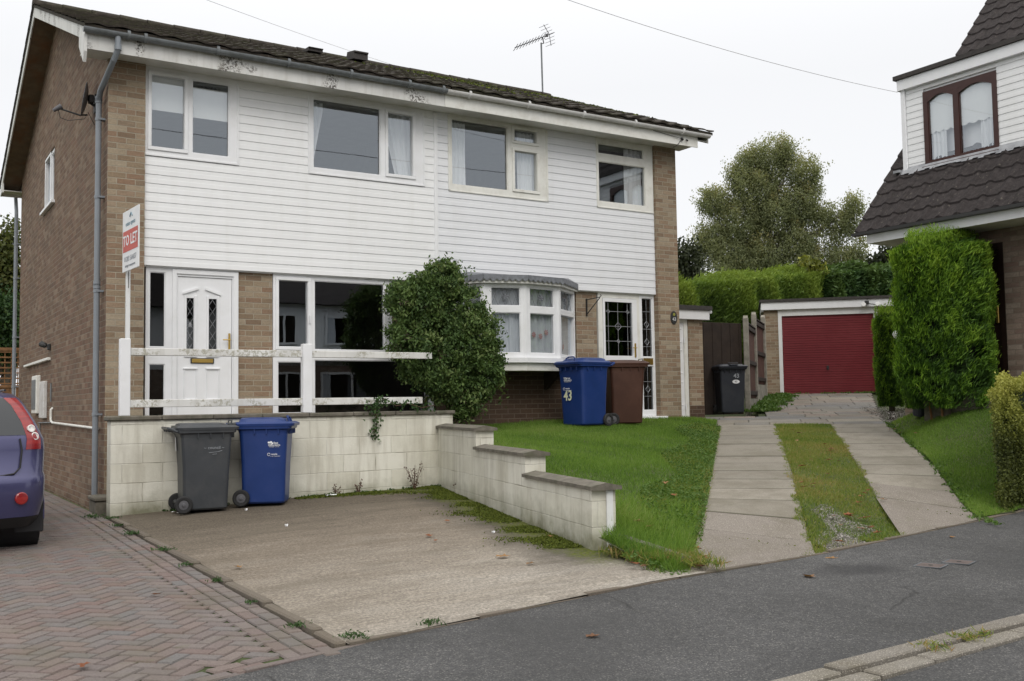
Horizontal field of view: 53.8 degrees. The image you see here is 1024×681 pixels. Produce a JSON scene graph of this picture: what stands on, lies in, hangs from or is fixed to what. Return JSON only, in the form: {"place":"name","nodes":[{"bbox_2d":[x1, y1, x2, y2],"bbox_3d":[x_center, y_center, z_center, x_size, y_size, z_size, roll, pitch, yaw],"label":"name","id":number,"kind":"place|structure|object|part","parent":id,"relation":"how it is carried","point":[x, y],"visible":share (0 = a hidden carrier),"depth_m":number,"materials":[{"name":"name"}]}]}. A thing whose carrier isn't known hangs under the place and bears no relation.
{"place":"outdoors","nodes":[
{"label":"outdoors","id":0,"kind":"place"},
{"bbox_2d":[0,491,340,680],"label":"paved drive","id":1,"kind":"structure","parent":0,"point":[64,575],"depth_m":6.48,"materials":[{"name":"brick"}]},
{"bbox_2d":[0,389,44,546],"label":"parked car","id":2,"kind":"object","parent":1,"relation":"on","point":[22,480],"visible":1,"depth_m":9.12,"materials":[{"name":"paint"}]},
{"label":"rear window","id":3,"kind":"part","parent":2,"relation":"part of","materials":[{"name":"grey glass"}]},
{"bbox_2d":[78,661,90,666],"bbox_3d":[-2.248,1.696,5.286,0.073,0.016,0.090,-8,2,-28],"label":"fallen leaf","id":4,"kind":"object","parent":1,"relation":"on","point":[82,664],"visible":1,"depth_m":5.29,"materials":[{"name":"brown plant"}]},
{"bbox_2d":[0,495,313,680],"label":"paving joints","id":5,"kind":"object","parent":1,"relation":"attached to","point":[237,661],"visible":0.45,"depth_m":6.06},
{"bbox_2d":[208,0,388,63],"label":"overhead cable","id":6,"kind":"object","parent":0,"point":[288,29],"visible":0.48,"depth_m":19.93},
{"bbox_2d":[114,488,703,643],"bbox_3d":[-0.939,1.843,9.748,4.280,0.250,6.874,1,-4,-32],"label":"concrete pad","id":7,"kind":"object","parent":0,"point":[377,564],"visible":0.85,"depth_m":8.23,"materials":[{"name":"beige concrete"}]},
{"bbox_2d":[161,420,238,513],"bbox_3d":[-3.603,1.446,11.653,0.801,1.036,0.601,1,-4,-26],"label":"wheelie bin","id":8,"kind":"object","parent":7,"relation":"on","point":[202,450],"visible":1,"depth_m":11.45,"materials":[{"name":"grey plastic"}]},
{"bbox_2d":[226,415,299,506],"bbox_3d":[-2.972,1.426,12.065,0.800,1.055,0.601,-1,-4,-5],"label":"wheelie bin","id":9,"kind":"object","parent":7,"relation":"on","point":[265,444],"visible":0.99,"depth_m":11.82,"materials":[{"name":"blue plastic"}]},
{"bbox_2d":[79,513,446,638],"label":"weeds","id":10,"kind":"object","parent":7,"relation":"on","point":[300,623],"visible":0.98,"depth_m":6.79,"materials":[{"name":"green plant"}]},
{"bbox_2d":[162,483,441,511],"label":"weeds","id":11,"kind":"object","parent":7,"relation":"on","point":[411,486],"visible":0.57,"depth_m":12.91,"materials":[{"name":"green plant"}]},
{"bbox_2d":[333,484,340,493],"bbox_3d":[-2.214,1.893,12.770,0.140,0.161,0.100,1,-4,-32],"label":"dead weed","id":12,"kind":"object","parent":7,"relation":"on","point":[335,490],"visible":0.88,"depth_m":12.77,"materials":[{"name":"plant"}]},
{"bbox_2d":[355,479,362,491],"bbox_3d":[-1.962,1.870,12.921,0.108,0.207,0.124,-1,-4,-5],"label":"dead weed","id":13,"kind":"object","parent":7,"relation":"on","point":[357,488],"visible":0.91,"depth_m":12.91,"materials":[{"name":"plant"}]},
{"bbox_2d":[404,463,423,488],"bbox_3d":[-1.292,1.782,13.264,0.272,0.386,0.158,0,-4,-8],"label":"dead weed","id":14,"kind":"object","parent":7,"relation":"on","point":[413,482],"visible":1,"depth_m":13.27,"materials":[{"name":"plant"}]},
{"bbox_2d":[294,484,582,549],"bbox_3d":[-0.552,1.862,10.981,2.065,0.187,5.099,1,-4,-32],"label":"moss","id":15,"kind":"object","parent":7,"relation":"on","point":[486,513],"visible":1,"depth_m":10.76,"materials":[{"name":"green plant"}]},
{"bbox_2d":[595,540,730,571],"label":"weeds","id":16,"kind":"object","parent":7,"relation":"on","point":[698,556],"visible":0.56,"depth_m":7.87,"materials":[{"name":"green plant"}]},
{"bbox_2d":[0,0,986,384],"label":"sky","id":17,"kind":"structure","parent":0,"point":[596,57],"materials":[{"name":"white"}]},
{"bbox_2d":[44,398,1020,632],"bbox_3d":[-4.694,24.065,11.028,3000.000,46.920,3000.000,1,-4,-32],"label":"ground","id":18,"kind":"structure","parent":0,"point":[755,414],"depth_m":21.34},
{"bbox_2d":[0,348,18,396],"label":"trellis fence","id":19,"kind":"object","parent":18,"relation":"on","point":[8,388],"visible":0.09,"depth_m":22.10,"materials":[{"name":"brown wood"}]},
{"bbox_2d":[0,278,19,384],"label":"background bush","id":20,"kind":"object","parent":18,"relation":"on","point":[6,319],"visible":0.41,"depth_m":23.00,"materials":[{"name":"green plant"}]},
{"bbox_2d":[0,212,20,371],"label":"background tree","id":21,"kind":"object","parent":18,"relation":"on","point":[7,254],"visible":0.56,"depth_m":24.04,"materials":[{"name":"green plant"}]},
{"bbox_2d":[0,0,451,516],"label":"semi detached house","id":22,"kind":"structure","parent":18,"relation":"on","point":[285,197],"depth_m":14.10,"materials":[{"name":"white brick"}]},
{"bbox_2d":[31,380,35,409],"bbox_3d":[-8.391,0.950,17.681,0.010,0.520,0.480,1,-4,-32],"label":"meter box door","id":23,"kind":"structure","parent":22,"relation":"in","point":[33,382],"depth_m":17.66,"materials":[{"name":"white plastic"}]},
{"bbox_2d":[40,148,54,215],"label":"side window","id":24,"kind":"structure","parent":22,"relation":"in","point":[49,162],"depth_m":17.10,"materials":[{"name":"white plastic"}]},
{"bbox_2d":[52,82,96,124],"bbox_3d":[-5.757,-3.162,13.350,0.429,0.567,0.454,-3,-4,30],"label":"satellite dish","id":25,"kind":"object","parent":22,"relation":"attached to","point":[90,98],"visible":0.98,"depth_m":13.34,"materials":[{"name":"black metal"}]},
{"bbox_2d":[145,66,236,162],"bbox_3d":[-4.246,-2.979,13.368,1.190,1.155,0.104,1,-4,-32],"label":"window","id":26,"kind":"structure","parent":22,"relation":"in","point":[167,90],"depth_m":13.33,"materials":[{"name":"white plastic"}]},
{"bbox_2d":[177,277,231,414],"bbox_3d":[-4.047,0.115,13.301,0.705,1.895,0.118,1,-4,-32],"label":"door","id":27,"kind":"structure","parent":22,"relation":"in","point":[194,380],"depth_m":13.31,"materials":[{"name":"white plastic"}]},
{"bbox_2d":[272,274,391,351],"bbox_3d":[-2.521,-0.330,14.306,1.790,1.135,0.115,1,-4,-32],"label":"window","id":28,"kind":"structure","parent":22,"relation":"in","point":[310,281],"depth_m":14.10,"materials":[{"name":"white plastic"}]},
{"bbox_2d":[272,357,433,412],"bbox_3d":[-2.234,0.704,14.439,2.460,0.918,0.070,1,-4,-32],"label":"window","id":29,"kind":"structure","parent":22,"relation":"in","point":[275,360],"depth_m":13.97,"materials":[{"name":"white plastic"}]},
{"bbox_2d":[310,92,422,184],"bbox_3d":[-2.154,-2.924,14.745,1.810,1.155,0.217,1,-4,-32],"label":"window","id":30,"kind":"structure","parent":22,"relation":"in","point":[403,135],"depth_m":14.95,"materials":[{"name":"white plastic"}]},
{"bbox_2d":[108,517,345,647],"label":"pad kerb","id":31,"kind":"structure","parent":18,"relation":"on","point":[315,631],"depth_m":7.09,"materials":[{"name":"concrete"}]},
{"bbox_2d":[103,410,454,517],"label":"garden wall","id":32,"kind":"structure","parent":18,"relation":"on","point":[344,451],"depth_m":12.73,"materials":[{"name":"concrete"}]},
{"bbox_2d":[118,338,431,415],"bbox_3d":[-2.797,0.464,12.653,4.040,0.889,0.100,1,-4,-32],"label":"railing","id":33,"kind":"object","parent":32,"relation":"on","point":[306,401],"visible":1,"depth_m":12.43,"materials":[{"name":"white plastic"}]},
{"bbox_2d":[363,394,436,439],"bbox_3d":[-1.456,1.012,13.338,1.111,0.625,0.165,1,-4,-32],"label":"trailing ivy","id":34,"kind":"object","parent":33,"relation":"hanging from","point":[376,403],"visible":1,"depth_m":13.18,"materials":[{"name":"green plant"}]},
{"bbox_2d":[324,50,713,424],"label":"semi detached house","id":35,"kind":"structure","parent":18,"relation":"on","point":[554,213],"depth_m":16.50,"materials":[{"name":"brick"}]},
{"bbox_2d":[449,114,546,199],"bbox_3d":[-0.240,-2.865,15.927,1.770,1.180,0.188,1,-4,-32],"label":"window","id":36,"kind":"structure","parent":35,"relation":"in","point":[530,149],"depth_m":16.01,"materials":[{"name":"beige plastic"}]},
{"bbox_2d":[455,272,577,389],"bbox_3d":[0.227,-0.144,15.658,2.539,1.810,0.821,1,-4,-32],"label":"bow window","id":37,"kind":"structure","parent":35,"relation":"in","point":[539,325],"depth_m":15.43,"materials":[{"name":"white plastic"}]},
{"bbox_2d":[513,24,554,91],"bbox_3d":[0.480,-5.782,22.223,1.164,2.522,0.363,2,-5,-38],"label":"tv aerial","id":38,"kind":"object","parent":35,"relation":"attached to","point":[546,35],"visible":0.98,"depth_m":22.36,"materials":[{"name":"silver metal"}]},
{"bbox_2d":[586,294,601,315],"bbox_3d":[1.344,-0.579,16.587,0.314,0.343,0.024,-4,-5,38],"label":"basket bracket","id":39,"kind":"object","parent":35,"relation":"attached to","point":[587,312],"visible":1,"depth_m":16.64,"materials":[{"name":"black metal"}]},
{"bbox_2d":[602,298,637,359],"bbox_3d":[1.835,0.264,16.976,0.720,1.945,0.118,1,-4,-32],"label":"door","id":40,"kind":"structure","parent":35,"relation":"in","point":[633,302],"depth_m":17.10,"materials":[{"name":"white plastic"}]},
{"bbox_2d":[596,137,653,211],"bbox_3d":[1.892,-2.815,17.275,1.205,1.175,0.172,1,-4,-32],"label":"window","id":41,"kind":"structure","parent":35,"relation":"in","point":[632,162],"depth_m":17.42,"materials":[{"name":"beige plastic"}]},
{"bbox_2d":[679,305,711,418],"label":"store shed","id":42,"kind":"structure","parent":18,"relation":"on","point":[692,318],"depth_m":19.00,"materials":[{"name":"brick"}]},
{"bbox_2d":[679,323,686,415],"bbox_3d":[2.939,0.532,18.748,0.708,1.740,0.082,1,-4,-32],"label":"door","id":43,"kind":"structure","parent":42,"relation":"in","point":[684,405],"depth_m":18.90,"materials":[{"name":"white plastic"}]},
{"bbox_2d":[702,322,743,414],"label":"boarded gate","id":44,"kind":"structure","parent":42,"relation":"attached to","point":[722,343],"depth_m":20.79,"materials":[{"name":"brown wood"}]},
{"bbox_2d":[677,234,713,280],"bbox_3d":[6.606,-0.684,37.516,2.212,6.917,2.539,1,-4,-32],"label":"background tree","id":45,"kind":"object","parent":18,"relation":"on","point":[689,266],"visible":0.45,"depth_m":37.28,"materials":[{"name":"green plant"}]},
{"bbox_2d":[711,362,747,413],"bbox_3d":[4.402,0.973,20.428,0.598,1.030,0.796,-1,-4,-2],"label":"wheelie bin","id":46,"kind":"object","parent":18,"relation":"on","point":[729,385],"visible":1,"depth_m":20.14,"materials":[{"name":"black plastic"}]},
{"bbox_2d":[743,312,767,415],"bbox_3d":[5.547,0.605,22.949,0.134,2.675,3.932,-2,-4,19],"label":"fence","id":47,"kind":"object","parent":18,"relation":"on","point":[754,344],"visible":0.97,"depth_m":22.84,"materials":[{"name":"wood"}]},
{"bbox_2d":[678,263,833,398],"bbox_3d":[6.370,-0.211,28.890,9.403,4.866,2.108,3,-5,-43],"label":"leylandii hedge","id":48,"kind":"object","parent":18,"relation":"on","point":[735,296],"visible":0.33,"depth_m":28.20,"materials":[{"name":"green plant"}]},
{"bbox_2d":[683,130,872,272],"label":"birch tree","id":49,"kind":"object","parent":18,"relation":"on","point":[757,206],"visible":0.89,"depth_m":44.38,"materials":[{"name":"green plant"}]},
{"bbox_2d":[795,253,829,273],"bbox_3d":[9.247,-0.438,31.025,1.314,4.505,1.038,1,-4,-32],"label":"sapling","id":50,"kind":"object","parent":18,"relation":"on","point":[810,261],"visible":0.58,"depth_m":30.88,"materials":[{"name":"green plant"}]},
{"bbox_2d":[758,295,893,396],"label":"garage","id":51,"kind":"structure","parent":18,"relation":"on","point":[827,345],"depth_m":25.78,"materials":[{"name":"brick"}]},
{"bbox_2d":[782,313,875,393],"bbox_3d":[8.066,0.329,25.710,2.240,2.037,0.085,-2,-4,13],"label":"door","id":52,"kind":"structure","parent":51,"relation":"in","point":[827,353],"depth_m":25.74,"materials":[{"name":"red metal"}]},
{"bbox_2d":[861,300,879,306],"bbox_3d":[9.015,-0.927,25.380,0.460,0.167,0.178,-2,-4,13],"label":"security light","id":53,"kind":"object","parent":51,"relation":"attached to","point":[864,303],"visible":0.93,"depth_m":25.35,"materials":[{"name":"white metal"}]},
{"bbox_2d":[821,257,896,297],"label":"evergreen bushes","id":54,"kind":"object","parent":18,"relation":"on","point":[852,277],"visible":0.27,"depth_m":31.49,"materials":[{"name":"green plant"}]},
{"bbox_2d":[863,245,898,264],"bbox_3d":[14.210,-0.600,37.460,3.098,6.516,2.106,-3,-4,27],"label":"background tree","id":55,"kind":"object","parent":18,"relation":"on","point":[880,255],"visible":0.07,"depth_m":37.39,"materials":[{"name":"green plant"}]},
{"bbox_2d":[871,303,904,424],"bbox_3d":[7.550,0.514,20.145,0.717,2.586,0.791,-2,-4,19],"label":"conifer","id":56,"kind":"object","parent":18,"relation":"on","point":[887,393],"visible":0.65,"depth_m":19.93,"materials":[{"name":"green plant"}]},
{"bbox_2d":[851,0,1023,461],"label":"chalet house","id":57,"kind":"structure","parent":18,"relation":"on","point":[958,162],"depth_m":15.28,"materials":[{"name":"brick"}]},
{"bbox_2d":[569,0,894,91],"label":"overhead cable","id":58,"kind":"object","parent":57,"relation":"attached to","point":[724,49],"visible":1,"depth_m":14.55,"materials":[{"name":"black rubber"}]},
{"bbox_2d":[922,70,999,168],"bbox_3d":[6.932,-3.385,15.596,0.150,1.250,1.310,1,-4,-32],"label":"dormer window","id":59,"kind":"structure","parent":57,"relation":"in","point":[955,105],"depth_m":15.61,"materials":[{"name":"brown wood"}]},
{"bbox_2d":[977,249,1002,384],"bbox_3d":[6.963,-0.325,15.098,0.120,2.010,0.760,1,-4,-32],"label":"door","id":60,"kind":"structure","parent":57,"relation":"in","point":[997,323],"depth_m":14.83,"materials":[{"name":"brown glass"}]},
{"bbox_2d":[471,416,721,574],"bbox_3d":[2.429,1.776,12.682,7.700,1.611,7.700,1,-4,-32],"label":"lawn","id":61,"kind":"structure","parent":0,"point":[590,476],"depth_m":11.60,"materials":[{"name":"green plant"}]},
{"bbox_2d":[376,251,510,424],"bbox_3d":[-0.958,0.066,14.218,1.898,2.708,1.144,0,-4,-11],"label":"climbing shrub","id":62,"kind":"object","parent":61,"relation":"on","point":[434,311],"visible":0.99,"depth_m":14.03,"materials":[{"name":"green plant"}]},
{"bbox_2d":[436,423,621,552],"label":"stepped wall","id":63,"kind":"structure","parent":61,"relation":"on","point":[522,484],"depth_m":10.31,"materials":[{"name":"concrete"}]},
{"bbox_2d":[553,356,614,425],"bbox_3d":[1.123,0.783,15.454,0.813,1.071,0.610,2,-5,-41],"label":"wheelie bin","id":64,"kind":"object","parent":61,"relation":"on","point":[583,382],"visible":1,"depth_m":15.24,"materials":[{"name":"blue plastic"}]},
{"bbox_2d":[606,359,649,424],"bbox_3d":[1.732,0.817,16.031,0.813,1.051,0.610,0,-4,-12],"label":"wheelie bin","id":65,"kind":"object","parent":61,"relation":"on","point":[624,391],"visible":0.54,"depth_m":15.79,"materials":[{"name":"brown plastic"}]},
{"bbox_2d":[598,491,707,575],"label":"grass","id":66,"kind":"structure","parent":61,"relation":"on","point":[633,531],"depth_m":8.62,"materials":[{"name":"green plant"}]},
{"bbox_2d":[625,535,697,568],"bbox_3d":[1.161,1.705,8.163,0.110,0.209,0.913,2,-4,-36],"label":"edging stone","id":67,"kind":"object","parent":61,"relation":"on","point":[657,547],"visible":0.19,"depth_m":8.17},
{"bbox_2d":[218,511,1023,680],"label":"footway","id":68,"kind":"structure","parent":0,"point":[772,621],"depth_m":6.10,"materials":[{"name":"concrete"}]},
{"bbox_2d":[221,643,365,678],"bbox_3d":[-4.580,1.659,2.581,10.154,0.149,0.189,2,-5,-40],"label":"footway edging","id":69,"kind":"object","parent":68,"relation":"on","point":[267,665],"visible":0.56,"depth_m":5.37,"materials":[{"name":"grey concrete"}]},
{"bbox_2d":[586,633,598,636],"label":"fallen leaf","id":70,"kind":"object","parent":68,"relation":"on","point":[591,635],"visible":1,"depth_m":5.82,"materials":[{"name":"brown plant"}]},
{"bbox_2d":[346,509,1023,645],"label":"footway edging","id":71,"kind":"object","parent":68,"relation":"on","point":[395,634],"visible":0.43,"depth_m":7.05,"materials":[{"name":"concrete"}]},
{"bbox_2d":[772,613,1023,680],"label":"kerb","id":72,"kind":"structure","parent":68,"relation":"on","point":[843,667],"depth_m":5.33,"materials":[{"name":"concrete"}]},
{"bbox_2d":[907,626,992,651],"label":"weeds","id":73,"kind":"object","parent":72,"relation":"on","point":[970,637],"visible":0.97,"depth_m":5.63,"materials":[{"name":"green plant"}]},
{"bbox_2d":[913,562,947,568],"bbox_3d":[3.298,1.776,7.946,0.210,0.018,0.210,-4,-5,39],"label":"inspection cover","id":74,"kind":"object","parent":68,"relation":"on","point":[931,565],"visible":1,"depth_m":7.93,"materials":[{"name":"metal"}]},
{"bbox_2d":[883,421,1004,524],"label":"weeds","id":75,"kind":"object","parent":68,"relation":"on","point":[988,519],"visible":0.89,"depth_m":12.15,"materials":[{"name":"green plant"}]},
{"bbox_2d":[941,559,976,564],"bbox_3d":[3.581,1.778,8.081,0.210,0.018,0.210,-4,-5,39],"label":"inspection cover","id":76,"kind":"object","parent":68,"relation":"on","point":[960,562],"visible":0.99,"depth_m":8.07,"materials":[{"name":"metal"}]},
{"bbox_2d":[695,394,975,551],"bbox_3d":[4.252,1.609,16.842,4.734,1.440,19.173,-2,-4,16],"label":"driveway bed","id":77,"kind":"object","parent":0,"point":[763,413],"visible":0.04,"depth_m":14.00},
{"bbox_2d":[690,512,814,572],"bbox_3d":[2.074,1.712,8.618,0.976,0.229,2.504,-2,-4,13],"label":"driveway concrete","id":78,"kind":"object","parent":77,"relation":"on","point":[777,535],"visible":0.9,"depth_m":8.91,"materials":[{"name":"beige concrete"}]},
{"bbox_2d":[706,425,803,518],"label":"driveway slabs","id":79,"kind":"structure","parent":77,"relation":"on","point":[750,477],"depth_m":11.80,"materials":[{"name":"grey concrete"}]},
{"bbox_2d":[705,393,885,425],"bbox_3d":[5.537,1.436,21.630,4.374,0.622,9.446,-2,-4,18],"label":"driveway apron","id":80,"kind":"object","parent":77,"relation":"on","point":[831,408],"visible":0.73,"depth_m":20.09,"materials":[{"name":"grey concrete"}]},
{"bbox_2d":[744,392,798,412],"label":"weeds","id":81,"kind":"object","parent":80,"relation":"on","point":[771,402],"visible":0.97,"depth_m":22.45,"materials":[{"name":"green plant"}]},
{"bbox_2d":[794,391,875,393],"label":"weeds","id":82,"kind":"object","parent":80,"relation":"on","point":[839,392],"visible":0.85,"depth_m":25.53,"materials":[{"name":"green plant"}]},
{"bbox_2d":[772,422,903,554],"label":"driveway verge","id":83,"kind":"structure","parent":77,"relation":"on","point":[865,500],"depth_m":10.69,"materials":[{"name":"green plant"}]},
{"bbox_2d":[811,504,875,548],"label":"gravel","id":84,"kind":"structure","parent":83,"relation":"on","point":[838,536],"depth_m":9.57,"materials":[{"name":"grey gravel"}]},
{"bbox_2d":[861,406,904,426],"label":"gravel","id":85,"kind":"structure","parent":77,"relation":"on","point":[900,411],"depth_m":19.43,"materials":[{"name":"grey gravel"}]},
{"bbox_2d":[831,424,952,491],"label":"driveway slabs","id":86,"kind":"structure","parent":77,"relation":"on","point":[883,454],"depth_m":13.40,"materials":[{"name":"grey concrete"}]},
{"bbox_2d":[869,483,978,534],"bbox_3d":[4.344,1.723,10.475,0.940,0.287,2.554,-2,-4,13],"label":"driveway concrete","id":87,"kind":"object","parent":77,"relation":"on","point":[910,510],"visible":0.9,"depth_m":10.73,"materials":[{"name":"grey concrete"}]},
{"bbox_2d":[883,639,1023,680],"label":"road","id":88,"kind":"structure","parent":0,"point":[1005,662],"depth_m":5.17,"materials":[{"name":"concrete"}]},
{"bbox_2d":[829,626,1023,680],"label":"channel","id":89,"kind":"object","parent":88,"relation":"on","point":[882,672],"visible":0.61,"depth_m":5.32,"materials":[{"name":"concrete"}]},
{"bbox_2d":[892,408,1023,516],"bbox_3d":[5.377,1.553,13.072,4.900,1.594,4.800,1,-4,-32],"label":"side lawn","id":90,"kind":"structure","parent":0,"point":[968,434],"depth_m":13.59,"materials":[{"name":"green plant"}]},
{"bbox_2d":[913,402,923,416],"bbox_3d":[6.297,1.060,15.526,0.260,0.241,0.262,1,-4,-32],"label":"plant pot","id":91,"kind":"object","parent":90,"relation":"on","point":[919,412],"visible":0.31,"depth_m":15.46,"materials":[{"name":"black plastic"}]},
{"bbox_2d":[929,402,932,418],"bbox_3d":[6.252,1.068,15.063,0.135,0.448,0.035,3,-5,-43],"label":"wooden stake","id":92,"kind":"object","parent":90,"relation":"on","point":[930,411],"visible":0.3,"depth_m":15.05,"materials":[{"name":"brown wood"}]},
{"bbox_2d":[886,223,1000,416],"bbox_3d":[6.391,-0.119,14.912,1.595,3.205,1.159,-2,-4,22],"label":"conifer","id":93,"kind":"object","parent":90,"relation":"on","point":[942,290],"visible":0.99,"depth_m":14.57,"materials":[{"name":"green plant"}]},
{"bbox_2d":[984,370,1023,513],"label":"golden hedge","id":94,"kind":"object","parent":90,"relation":"on","point":[1006,399],"visible":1,"depth_m":11.00,"materials":[{"name":"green plant"}]},
{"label":"terrace","id":95,"kind":"structure","parent":0,"visible":0},
{"bbox_2d":[122,204,139,338],"bbox_3d":[-4.454,-0.282,11.796,0.081,2.540,0.659,1,-4,-32],"label":"to let board","id":96,"kind":"object","parent":95,"relation":"on","point":[131,238],"visible":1,"depth_m":11.89,"materials":[{"name":"white paint"}]}
]}

